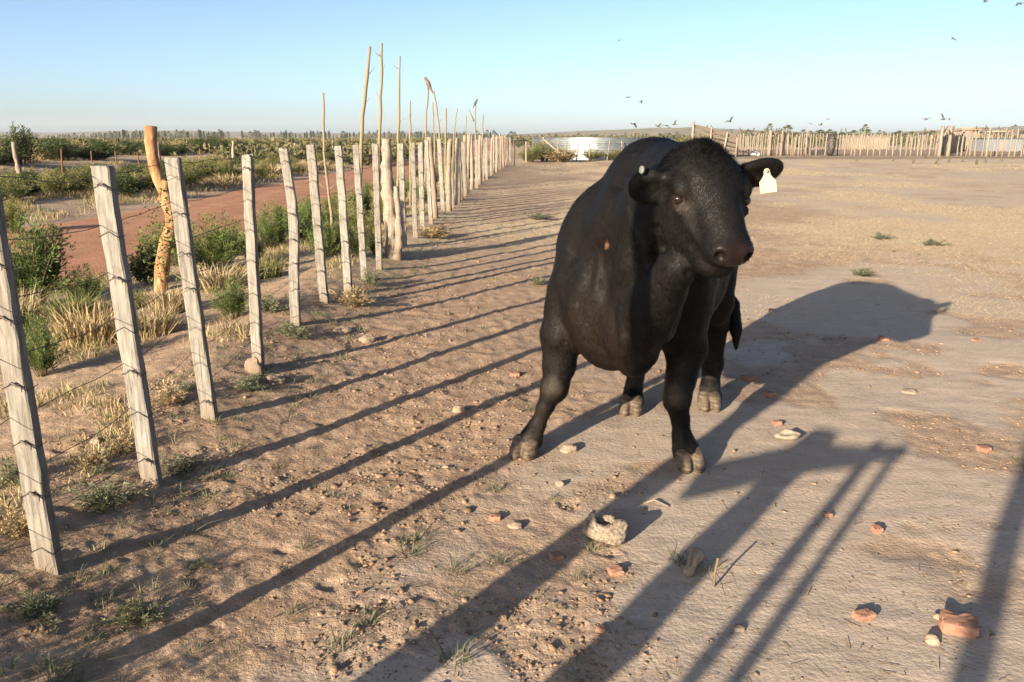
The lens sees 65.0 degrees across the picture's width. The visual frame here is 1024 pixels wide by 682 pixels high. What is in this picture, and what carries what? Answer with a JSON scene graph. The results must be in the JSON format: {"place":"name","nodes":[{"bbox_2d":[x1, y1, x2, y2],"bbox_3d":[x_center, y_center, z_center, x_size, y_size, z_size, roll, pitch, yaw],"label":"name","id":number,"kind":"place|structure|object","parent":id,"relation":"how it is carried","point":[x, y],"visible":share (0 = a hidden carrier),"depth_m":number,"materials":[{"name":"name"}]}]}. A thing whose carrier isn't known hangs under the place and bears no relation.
{"place":"outdoors","nodes":[
{"label":"outdoors","id":0,"kind":"place"},
{"bbox_2d":[0,138,255,163],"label":"dry grass","id":1,"kind":"structure","parent":0,"point":[37,158],"depth_m":34.52,"materials":[{"name":"plant"}]},
{"bbox_2d":[0,155,368,221],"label":"roadside grass","id":2,"kind":"structure","parent":0,"point":[55,215],"depth_m":20.88,"materials":[{"name":"plant"}]},
{"bbox_2d":[0,188,454,514],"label":"verge grass","id":3,"kind":"structure","parent":0,"point":[116,399],"depth_m":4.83,"materials":[{"name":"plant"}]},
{"bbox_2d":[123,158,350,190],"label":"dry grass","id":4,"kind":"structure","parent":0,"point":[304,163],"depth_m":27.78,"materials":[{"name":"plant"}]},
{"bbox_2d":[0,131,487,136],"bbox_3d":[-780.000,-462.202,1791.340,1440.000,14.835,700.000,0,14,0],"label":"hills","id":5,"kind":"structure","parent":0,"point":[230,134],"depth_m":1556.94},
{"bbox_2d":[7,140,508,302],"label":"dirt road","id":6,"kind":"structure","parent":0,"point":[88,247],"depth_m":16.71,"materials":[{"name":"brown soil"}]},
{"bbox_2d":[235,160,489,249],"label":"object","id":7,"kind":"structure","parent":0,"point":[406,200],"depth_m":18.54,"materials":[{"name":"plant"}]},
{"bbox_2d":[0,137,1023,681],"bbox_3d":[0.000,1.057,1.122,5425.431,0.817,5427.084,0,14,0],"label":"ground","id":8,"kind":"structure","parent":0,"point":[922,477],"depth_m":3.67,"materials":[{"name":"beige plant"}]},
{"bbox_2d":[0,503,29,539],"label":"weed","id":9,"kind":"object","parent":8,"relation":"on","point":[21,521],"visible":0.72,"depth_m":2.89,"materials":[{"name":"plant"}]},
{"bbox_2d":[3,195,30,233],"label":"shrub","id":10,"kind":"object","parent":8,"relation":"on","point":[11,213],"visible":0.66,"depth_m":14.03,"materials":[{"name":"green plant"}]},
{"bbox_2d":[0,148,33,164],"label":"shrub","id":11,"kind":"object","parent":8,"relation":"on","point":[6,155],"visible":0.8,"depth_m":28.51,"materials":[{"name":"green plant"}]},
{"bbox_2d":[0,168,38,199],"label":"shrub","id":12,"kind":"object","parent":8,"relation":"on","point":[17,189],"visible":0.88,"depth_m":19.00,"materials":[{"name":"green plant"}]},
{"bbox_2d":[0,121,40,164],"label":"shrub","id":13,"kind":"object","parent":8,"relation":"on","point":[28,142],"visible":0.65,"depth_m":29.03,"materials":[{"name":"green plant"}]},
{"bbox_2d":[0,455,49,487],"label":"weed","id":14,"kind":"object","parent":8,"relation":"on","point":[10,465],"visible":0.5,"depth_m":3.42,"materials":[{"name":"green plant"}]},
{"bbox_2d":[0,587,73,625],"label":"weed","id":15,"kind":"object","parent":8,"relation":"on","point":[28,608],"visible":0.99,"depth_m":2.48,"materials":[{"name":"green plant"}]},
{"bbox_2d":[23,308,71,376],"bbox_3d":[-3.016,0.020,5.180,0.439,0.473,0.387,11,18,37],"label":"shrub","id":16,"kind":"object","parent":8,"relation":"on","point":[42,358],"visible":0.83,"depth_m":5.15,"materials":[{"name":"green plant"}]},
{"bbox_2d":[18,280,77,325],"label":"grass tuft","id":17,"kind":"object","parent":8,"relation":"on","point":[30,305],"visible":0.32,"depth_m":7.08,"materials":[{"name":"plant"}]},
{"bbox_2d":[6,210,93,305],"bbox_3d":[-4.709,-0.795,7.901,1.103,0.989,1.133,8,16,29],"label":"shrub","id":18,"kind":"object","parent":8,"relation":"on","point":[40,266],"visible":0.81,"depth_m":7.88,"materials":[{"name":"green plant"}]},
{"bbox_2d":[29,168,84,195],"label":"shrub","id":19,"kind":"object","parent":8,"relation":"on","point":[52,186],"visible":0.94,"depth_m":20.70,"materials":[{"name":"green plant"}]},
{"bbox_2d":[34,137,85,160],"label":"shrub","id":20,"kind":"object","parent":8,"relation":"on","point":[67,152],"visible":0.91,"depth_m":33.50,"materials":[{"name":"green plant"}]},
{"bbox_2d":[20,287,108,323],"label":"grass tuft","id":21,"kind":"object","parent":8,"relation":"on","point":[80,302],"visible":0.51,"depth_m":6.99,"materials":[{"name":"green plant"}]},
{"bbox_2d":[56,166,92,192],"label":"shrub","id":22,"kind":"object","parent":8,"relation":"on","point":[72,177],"visible":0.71,"depth_m":21.16,"materials":[{"name":"green plant"}]},
{"bbox_2d":[54,265,109,301],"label":"shrub","id":23,"kind":"object","parent":8,"relation":"on","point":[90,285],"visible":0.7,"depth_m":8.00,"materials":[{"name":"green plant"}]},
{"bbox_2d":[64,447,115,470],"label":"weed","id":24,"kind":"object","parent":8,"relation":"on","point":[89,460],"visible":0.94,"depth_m":3.62,"materials":[{"name":"plant"}]},
{"bbox_2d":[22,298,171,349],"bbox_3d":[-3.173,-0.183,6.167,1.198,0.364,1.091,0,14,0],"label":"grass tuft","id":25,"kind":"object","parent":8,"relation":"on","point":[79,326],"visible":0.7,"depth_m":5.98,"materials":[{"name":"plant"}]},
{"bbox_2d":[81,460,113,475],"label":"weed","id":26,"kind":"object","parent":8,"relation":"on","point":[103,468],"visible":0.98,"depth_m":3.56,"materials":[{"name":"green plant"}]},
{"bbox_2d":[75,145,121,159],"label":"shrub","id":27,"kind":"object","parent":8,"relation":"on","point":[98,155],"visible":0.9,"depth_m":34.89,"materials":[{"name":"green plant"}]},
{"bbox_2d":[60,476,150,516],"bbox_3d":[-1.682,0.620,3.276,0.315,0.111,0.284,9,17,32],"label":"weed","id":28,"kind":"object","parent":8,"relation":"on","point":[89,495],"visible":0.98,"depth_m":3.25,"materials":[{"name":"green plant"}]},
{"bbox_2d":[97,428,135,455],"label":"weed","id":29,"kind":"object","parent":8,"relation":"on","point":[120,442],"visible":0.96,"depth_m":3.76,"materials":[{"name":"plant"}]},
{"bbox_2d":[114,140,141,154],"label":"shrub","id":30,"kind":"object","parent":8,"relation":"on","point":[130,146],"visible":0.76,"depth_m":44.74,"materials":[{"name":"green plant"}]},
{"bbox_2d":[86,594,171,639],"bbox_3d":[-1.186,0.862,2.511,0.191,0.085,0.251,13,19,41],"label":"weed","id":31,"kind":"object","parent":8,"relation":"on","point":[145,617],"visible":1,"depth_m":2.52,"materials":[{"name":"green plant"}]},
{"bbox_2d":[96,288,162,308],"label":"grass tuft","id":32,"kind":"object","parent":8,"relation":"on","point":[139,298],"visible":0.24,"depth_m":7.36,"materials":[{"name":"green plant"}]},
{"bbox_2d":[116,168,146,196],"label":"shrub","id":33,"kind":"object","parent":8,"relation":"on","point":[125,185],"visible":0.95,"depth_m":21.08,"materials":[{"name":"green plant"}]},
{"bbox_2d":[127,239,171,285],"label":"shrub","id":34,"kind":"object","parent":8,"relation":"on","point":[139,269],"visible":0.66,"depth_m":8.86,"materials":[{"name":"green plant"}]},
{"bbox_2d":[128,221,176,264],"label":"shrub","id":35,"kind":"object","parent":8,"relation":"on","point":[147,240],"visible":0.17,"depth_m":10.39,"materials":[{"name":"green plant"}]},
{"bbox_2d":[104,299,205,338],"bbox_3d":[-2.780,-0.209,6.319,0.977,0.296,0.890,0,14,0],"label":"grass tuft","id":36,"kind":"object","parent":8,"relation":"on","point":[163,322],"visible":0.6,"depth_m":6.19,"materials":[{"name":"plant"}]},
{"bbox_2d":[134,283,185,314],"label":"grass tuft","id":37,"kind":"object","parent":8,"relation":"on","point":[162,299],"visible":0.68,"depth_m":6.97,"materials":[{"name":"plant"}]},
{"bbox_2d":[133,125,189,291],"bbox_3d":[-3.518,-1.257,8.047,0.522,1.750,0.505,7,16,25],"label":"orange stake","id":38,"kind":"object","parent":8,"relation":"on","point":[162,262],"visible":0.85,"depth_m":8.05,"materials":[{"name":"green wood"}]},
{"bbox_2d":[0,140,333,177],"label":"old fence","id":39,"kind":"object","parent":8,"relation":"on","point":[17,166],"visible":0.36,"depth_m":23.98,"materials":[{"name":"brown wood"}]},
{"bbox_2d":[153,383,189,406],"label":"weed","id":40,"kind":"object","parent":8,"relation":"on","point":[164,395],"visible":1,"depth_m":4.34,"materials":[{"name":"plant"}]},
{"bbox_2d":[159,452,205,476],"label":"weed","id":41,"kind":"object","parent":8,"relation":"on","point":[180,463],"visible":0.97,"depth_m":3.65,"materials":[{"name":"green plant"}]},
{"bbox_2d":[164,154,208,187],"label":"shrub","id":42,"kind":"object","parent":8,"relation":"on","point":[191,177],"visible":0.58,"depth_m":25.00,"materials":[{"name":"green plant"}]},
{"bbox_2d":[182,136,218,152],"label":"shrub","id":43,"kind":"object","parent":8,"relation":"on","point":[200,142],"visible":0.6,"depth_m":49.45,"materials":[{"name":"green plant"}]},
{"bbox_2d":[195,160,224,180],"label":"shrub","id":44,"kind":"object","parent":8,"relation":"on","point":[210,170],"visible":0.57,"depth_m":27.98,"materials":[{"name":"green plant"}]},
{"bbox_2d":[148,260,283,291],"bbox_3d":[-2.864,-0.698,8.237,1.369,0.290,1.503,-12,19,-39],"label":"grass tuft","id":45,"kind":"object","parent":8,"relation":"on","point":[209,275],"visible":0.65,"depth_m":8.13,"materials":[{"name":"plant"}]},
{"bbox_2d":[175,210,258,271],"bbox_3d":[-3.459,-1.157,9.380,0.873,0.748,0.856,-12,19,-40],"label":"shrub","id":46,"kind":"object","parent":8,"relation":"on","point":[220,251],"visible":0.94,"depth_m":9.33,"materials":[{"name":"green plant"}]},
{"bbox_2d":[206,273,248,318],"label":"weed","id":47,"kind":"object","parent":8,"relation":"on","point":[233,300],"visible":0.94,"depth_m":6.45,"materials":[{"name":"green plant"}]},
{"bbox_2d":[0,136,477,164],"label":"scrub","id":48,"kind":"object","parent":8,"relation":"on","point":[300,146],"visible":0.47,"depth_m":52.30,"materials":[{"name":"green plant"}]},
{"bbox_2d":[231,373,267,391],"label":"weed","id":49,"kind":"object","parent":8,"relation":"on","point":[251,383],"visible":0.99,"depth_m":4.71,"materials":[{"name":"green plant"}]},
{"bbox_2d":[244,357,262,374],"bbox_3d":[-1.608,0.172,5.004,0.127,0.155,0.063,7,20,19],"label":"stone","id":50,"kind":"object","parent":8,"relation":"on","point":[252,364],"visible":0.73,"depth_m":4.97,"materials":[{"name":"beige stone"}]},
{"bbox_2d":[0,134,510,575],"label":"wire fence","id":51,"kind":"object","parent":8,"relation":"on","point":[43,529],"visible":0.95,"depth_m":4.04,"materials":[{"name":"grey wood"}]},
{"bbox_2d":[239,253,288,279],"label":"grass tuft","id":52,"kind":"object","parent":8,"relation":"on","point":[273,273],"visible":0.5,"depth_m":8.59,"materials":[{"name":"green plant"}]},
{"bbox_2d":[254,159,274,177],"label":"shrub","id":53,"kind":"object","parent":8,"relation":"on","point":[263,169],"visible":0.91,"depth_m":30.56,"materials":[{"name":"green plant"}]},
{"bbox_2d":[241,290,288,312],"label":"weed","id":54,"kind":"object","parent":8,"relation":"on","point":[270,305],"visible":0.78,"depth_m":6.46,"materials":[{"name":"green plant"}]},
{"bbox_2d":[266,374,286,384],"bbox_3d":[-1.441,0.240,4.913,0.119,0.075,0.094,-1,8,-14],"label":"stone","id":55,"kind":"object","parent":8,"relation":"on","point":[277,379],"visible":0.96,"depth_m":4.88,"materials":[{"name":"beige stone"}]},
{"bbox_2d":[256,199,301,248],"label":"shrub","id":56,"kind":"object","parent":8,"relation":"on","point":[278,222],"visible":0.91,"depth_m":11.14,"materials":[{"name":"green plant"}]},
{"bbox_2d":[276,197,312,236],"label":"shrub","id":57,"kind":"object","parent":8,"relation":"on","point":[300,212],"visible":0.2,"depth_m":12.46,"materials":[{"name":"green plant"}]},
{"bbox_2d":[282,322,315,339],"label":"weed","id":58,"kind":"object","parent":8,"relation":"on","point":[299,334],"visible":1,"depth_m":5.87,"materials":[{"name":"green plant"}]},
{"bbox_2d":[297,193,324,224],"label":"shrub","id":59,"kind":"object","parent":8,"relation":"on","point":[307,204],"visible":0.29,"depth_m":13.96,"materials":[{"name":"green plant"}]},
{"bbox_2d":[284,218,339,241],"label":"shrub","id":60,"kind":"object","parent":8,"relation":"on","point":[304,227],"visible":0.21,"depth_m":11.70,"materials":[{"name":"green plant"}]},
{"bbox_2d":[299,212,340,260],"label":"shrub","id":61,"kind":"object","parent":8,"relation":"on","point":[329,252],"visible":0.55,"depth_m":9.20,"materials":[{"name":"green plant"}]},
{"bbox_2d":[319,93,336,256],"bbox_3d":[-2.230,-1.916,9.629,0.273,2.022,0.044,1,14,4],"label":"live pole","id":62,"kind":"object","parent":8,"relation":"on","point":[326,172],"visible":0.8,"depth_m":9.58,"materials":[{"name":"brown plant"}]},
{"bbox_2d":[323,211,357,258],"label":"shrub","id":63,"kind":"object","parent":8,"relation":"on","point":[337,234],"visible":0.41,"depth_m":9.27,"materials":[{"name":"green plant"}]},
{"bbox_2d":[331,186,356,218],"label":"shrub","id":64,"kind":"object","parent":8,"relation":"on","point":[352,198],"visible":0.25,"depth_m":14.40,"materials":[{"name":"green plant"}]},
{"bbox_2d":[328,285,378,305],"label":"weed","id":65,"kind":"object","parent":8,"relation":"on","point":[354,298],"visible":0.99,"depth_m":7.09,"materials":[{"name":"plant"}]},
{"bbox_2d":[348,218,374,257],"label":"shrub","id":66,"kind":"object","parent":8,"relation":"on","point":[354,236],"visible":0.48,"depth_m":9.36,"materials":[{"name":"green plant"}]},
{"bbox_2d":[352,177,373,215],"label":"shrub","id":67,"kind":"object","parent":8,"relation":"on","point":[367,198],"visible":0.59,"depth_m":14.90,"materials":[{"name":"green plant"}]},
{"bbox_2d":[347,205,381,227],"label":"shrub","id":68,"kind":"object","parent":8,"relation":"on","point":[353,216],"visible":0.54,"depth_m":13.13,"materials":[{"name":"green plant"}]},
{"bbox_2d":[357,46,373,228],"bbox_3d":[-2.284,-3.049,12.481,0.374,2.883,0.174,0,14,0],"label":"live pole","id":69,"kind":"object","parent":8,"relation":"on","point":[365,85],"visible":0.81,"depth_m":12.29,"materials":[{"name":"brown plant"}]},
{"bbox_2d":[356,267,385,286],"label":"weed","id":70,"kind":"object","parent":8,"relation":"on","point":[368,280],"visible":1,"depth_m":7.99,"materials":[{"name":"green plant"}]},
{"bbox_2d":[364,215,385,254],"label":"shrub","id":71,"kind":"object","parent":8,"relation":"on","point":[372,248],"visible":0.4,"depth_m":9.78,"materials":[{"name":"green plant"}]},
{"bbox_2d":[373,43,384,200],"bbox_3d":[-2.196,-3.382,13.460,0.310,3.049,0.145,8,16,28],"label":"live pole","id":72,"kind":"object","parent":8,"relation":"on","point":[380,94],"visible":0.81,"depth_m":13.32,"materials":[{"name":"brown plant"}]},
{"bbox_2d":[392,56,400,188],"bbox_3d":[-2.217,-3.983,15.813,0.222,3.083,0.193,-13,19,-41],"label":"live pole","id":73,"kind":"object","parent":8,"relation":"on","point":[398,131],"visible":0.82,"depth_m":15.71,"materials":[{"name":"brown plant"}]},
{"bbox_2d":[406,101,413,205],"bbox_3d":[-2.226,-4.033,17.549,0.226,2.325,0.084,-9,17,-32],"label":"live pole","id":74,"kind":"object","parent":8,"relation":"on","point":[410,141],"visible":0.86,"depth_m":17.52,"materials":[{"name":"brown plant"}]},
{"bbox_2d":[424,89,428,187],"bbox_3d":[-2.228,-5.108,20.884,0.208,2.765,0.105,5,15,20],"label":"live pole","id":75,"kind":"object","parent":8,"relation":"on","point":[426,134],"visible":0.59,"depth_m":20.77,"materials":[{"name":"brown plant"}]},
{"bbox_2d":[408,223,451,238],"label":"weed","id":76,"kind":"object","parent":8,"relation":"on","point":[437,231],"visible":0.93,"depth_m":12.04,"materials":[{"name":"plant"}]},
{"bbox_2d":[444,108,446,185],"bbox_3d":[-2.009,-5.804,24.322,0.114,2.387,0.078,-5,15,-18],"label":"live pole","id":77,"kind":"object","parent":8,"relation":"on","point":[445,133],"visible":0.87,"depth_m":24.24,"materials":[{"name":"brown plant"}]},
{"bbox_2d":[0,216,1021,681],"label":"weeds","id":78,"kind":"object","parent":8,"relation":"on","point":[342,646],"visible":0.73,"depth_m":2.97,"materials":[{"name":"green plant"}]},
{"bbox_2d":[0,235,1023,681],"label":"dirt clods","id":79,"kind":"object","parent":8,"relation":"on","point":[334,669],"visible":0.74,"depth_m":3.50,"materials":[{"name":"brown soil"}]},
{"bbox_2d":[511,146,545,161],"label":"shrub","id":80,"kind":"object","parent":8,"relation":"on","point":[531,156],"visible":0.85,"depth_m":47.63,"materials":[{"name":"green plant"}]},
{"bbox_2d":[523,140,566,161],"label":"shrub","id":81,"kind":"object","parent":8,"relation":"on","point":[547,148],"visible":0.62,"depth_m":48.28,"materials":[{"name":"green plant"}]},
{"bbox_2d":[541,148,579,161],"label":"shrub","id":82,"kind":"object","parent":8,"relation":"on","point":[565,156],"visible":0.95,"depth_m":47.56,"materials":[{"name":"brown plant"}]},
{"bbox_2d":[513,137,621,165],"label":"cross fence","id":83,"kind":"object","parent":8,"relation":"on","point":[548,143],"visible":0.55,"depth_m":46.32,"materials":[{"name":"brown wood"}]},
{"bbox_2d":[532,137,672,159],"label":"water tank","id":84,"kind":"object","parent":8,"relation":"on","point":[597,143],"visible":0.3,"depth_m":52.31,"materials":[{"name":"grey metal"}]},
{"bbox_2d":[582,510,628,545],"bbox_3d":[0.356,0.710,3.070,0.178,0.113,0.133,6,11,9],"label":"curled wood","id":85,"kind":"object","parent":8,"relation":"on","point":[609,529],"visible":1,"depth_m":3.03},
{"bbox_2d":[607,565,624,576],"bbox_3d":[0.366,0.819,2.849,0.053,0.031,0.046,-10,22,-16],"label":"brick piece","id":86,"kind":"object","parent":8,"relation":"on","point":[616,570],"visible":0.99,"depth_m":2.84,"materials":[{"name":"brick"}]},
{"bbox_2d":[509,135,783,473],"bbox_3d":[0.795,-0.235,3.947,1.168,1.515,2.044,8,16,29],"label":"bull","id":87,"kind":"object","parent":8,"relation":"on","point":[654,243],"visible":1,"depth_m":3.47,"materials":[{"name":"black"}]},
{"bbox_2d":[683,547,704,576],"bbox_3d":[0.648,0.788,2.860,0.051,0.085,0.106,11,18,37],"label":"bone","id":88,"kind":"object","parent":8,"relation":"on","point":[698,557],"visible":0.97,"depth_m":2.84},
{"bbox_2d":[398,163,1023,323],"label":"dry grass","id":89,"kind":"structure","parent":8,"relation":"on","point":[968,295],"depth_m":12.43,"materials":[{"name":"plant"}]},
{"bbox_2d":[691,121,737,156],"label":"loading chute","id":90,"kind":"object","parent":8,"relation":"on","point":[711,130],"visible":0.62,"depth_m":58.49,"materials":[{"name":"wood"}]},
{"bbox_2d":[508,131,1023,147],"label":"scrub","id":91,"kind":"object","parent":8,"relation":"on","point":[530,138],"visible":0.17,"depth_m":121.54,"materials":[{"name":"green plant"}]},
{"bbox_2d":[730,130,803,155],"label":"corral fence","id":92,"kind":"object","parent":8,"relation":"on","point":[770,143],"visible":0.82,"depth_m":64.25,"materials":[{"name":"brown wood"}]},
{"bbox_2d":[774,428,800,439],"bbox_3d":[1.407,0.476,4.102,0.133,0.054,0.069,0,14,0],"label":"bone","id":93,"kind":"object","parent":8,"relation":"on","point":[786,434],"visible":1,"depth_m":4.09},
{"bbox_2d":[826,134,835,155],"bbox_3d":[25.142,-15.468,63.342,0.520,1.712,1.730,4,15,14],"label":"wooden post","id":94,"kind":"object","parent":8,"relation":"on","point":[830,144],"visible":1,"depth_m":62.77,"materials":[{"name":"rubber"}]},
{"bbox_2d":[851,607,876,621],"bbox_3d":[1.128,0.881,2.575,0.070,0.031,0.050,-5,20,-15],"label":"brick piece","id":95,"kind":"object","parent":8,"relation":"on","point":[864,614],"visible":1,"depth_m":2.56,"materials":[{"name":"orange brick"}]},
{"bbox_2d":[841,136,891,148],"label":"hut","id":96,"kind":"object","parent":8,"relation":"on","point":[865,142],"visible":0.43,"depth_m":99.05,"materials":[{"name":"paint"}]},
{"bbox_2d":[809,131,932,155],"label":"corral fence","id":97,"kind":"object","parent":8,"relation":"on","point":[874,145],"visible":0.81,"depth_m":63.92,"materials":[{"name":"brown wood"}]},
{"bbox_2d":[739,132,1023,150],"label":"corral fence","id":98,"kind":"object","parent":8,"relation":"on","point":[878,142],"visible":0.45,"depth_m":87.41,"materials":[{"name":"brown wood"}]},
{"bbox_2d":[804,130,963,154],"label":"corral fence","id":99,"kind":"object","parent":8,"relation":"on","point":[955,137],"visible":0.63,"depth_m":74.64,"materials":[{"name":"brown wood"}]},
{"bbox_2d":[924,633,940,645],"bbox_3d":[1.281,0.912,2.448,0.045,0.041,0.036,10,19,20],"label":"stone","id":100,"kind":"object","parent":8,"relation":"on","point":[931,639],"visible":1,"depth_m":2.44,"materials":[{"name":"beige stone"}]},
{"bbox_2d":[938,609,979,638],"bbox_3d":[1.397,0.894,2.513,0.118,0.063,0.081,8,20,17],"label":"brick piece","id":101,"kind":"object","parent":8,"relation":"on","point":[962,624],"visible":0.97,"depth_m":2.49,"materials":[{"name":"orange brick"}]},
{"bbox_2d":[934,126,1023,156],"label":"corral fence","id":102,"kind":"object","parent":8,"relation":"on","point":[951,130],"visible":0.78,"depth_m":61.24,"materials":[{"name":"brown wood"}]},
{"bbox_2d":[0,0,1023,134],"label":"sky","id":103,"kind":"structure","parent":0,"point":[530,66],"materials":[{"name":"blue"}]},
{"bbox_2d":[488,127,843,136],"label":"hills","id":104,"kind":"structure","parent":0,"point":[686,131],"depth_m":1250.91,"materials":[{"name":"brown"}]},
{"bbox_2d":[857,126,1023,135],"bbox_3d":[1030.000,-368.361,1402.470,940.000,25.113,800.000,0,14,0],"label":"hills","id":105,"kind":"structure","parent":0,"point":[992,129],"depth_m":1311.33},
{"bbox_2d":[971,138,1022,150],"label":"shed","id":106,"kind":"structure","parent":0,"point":[1000,144],"depth_m":81.65,"materials":[{"name":"white metal"}]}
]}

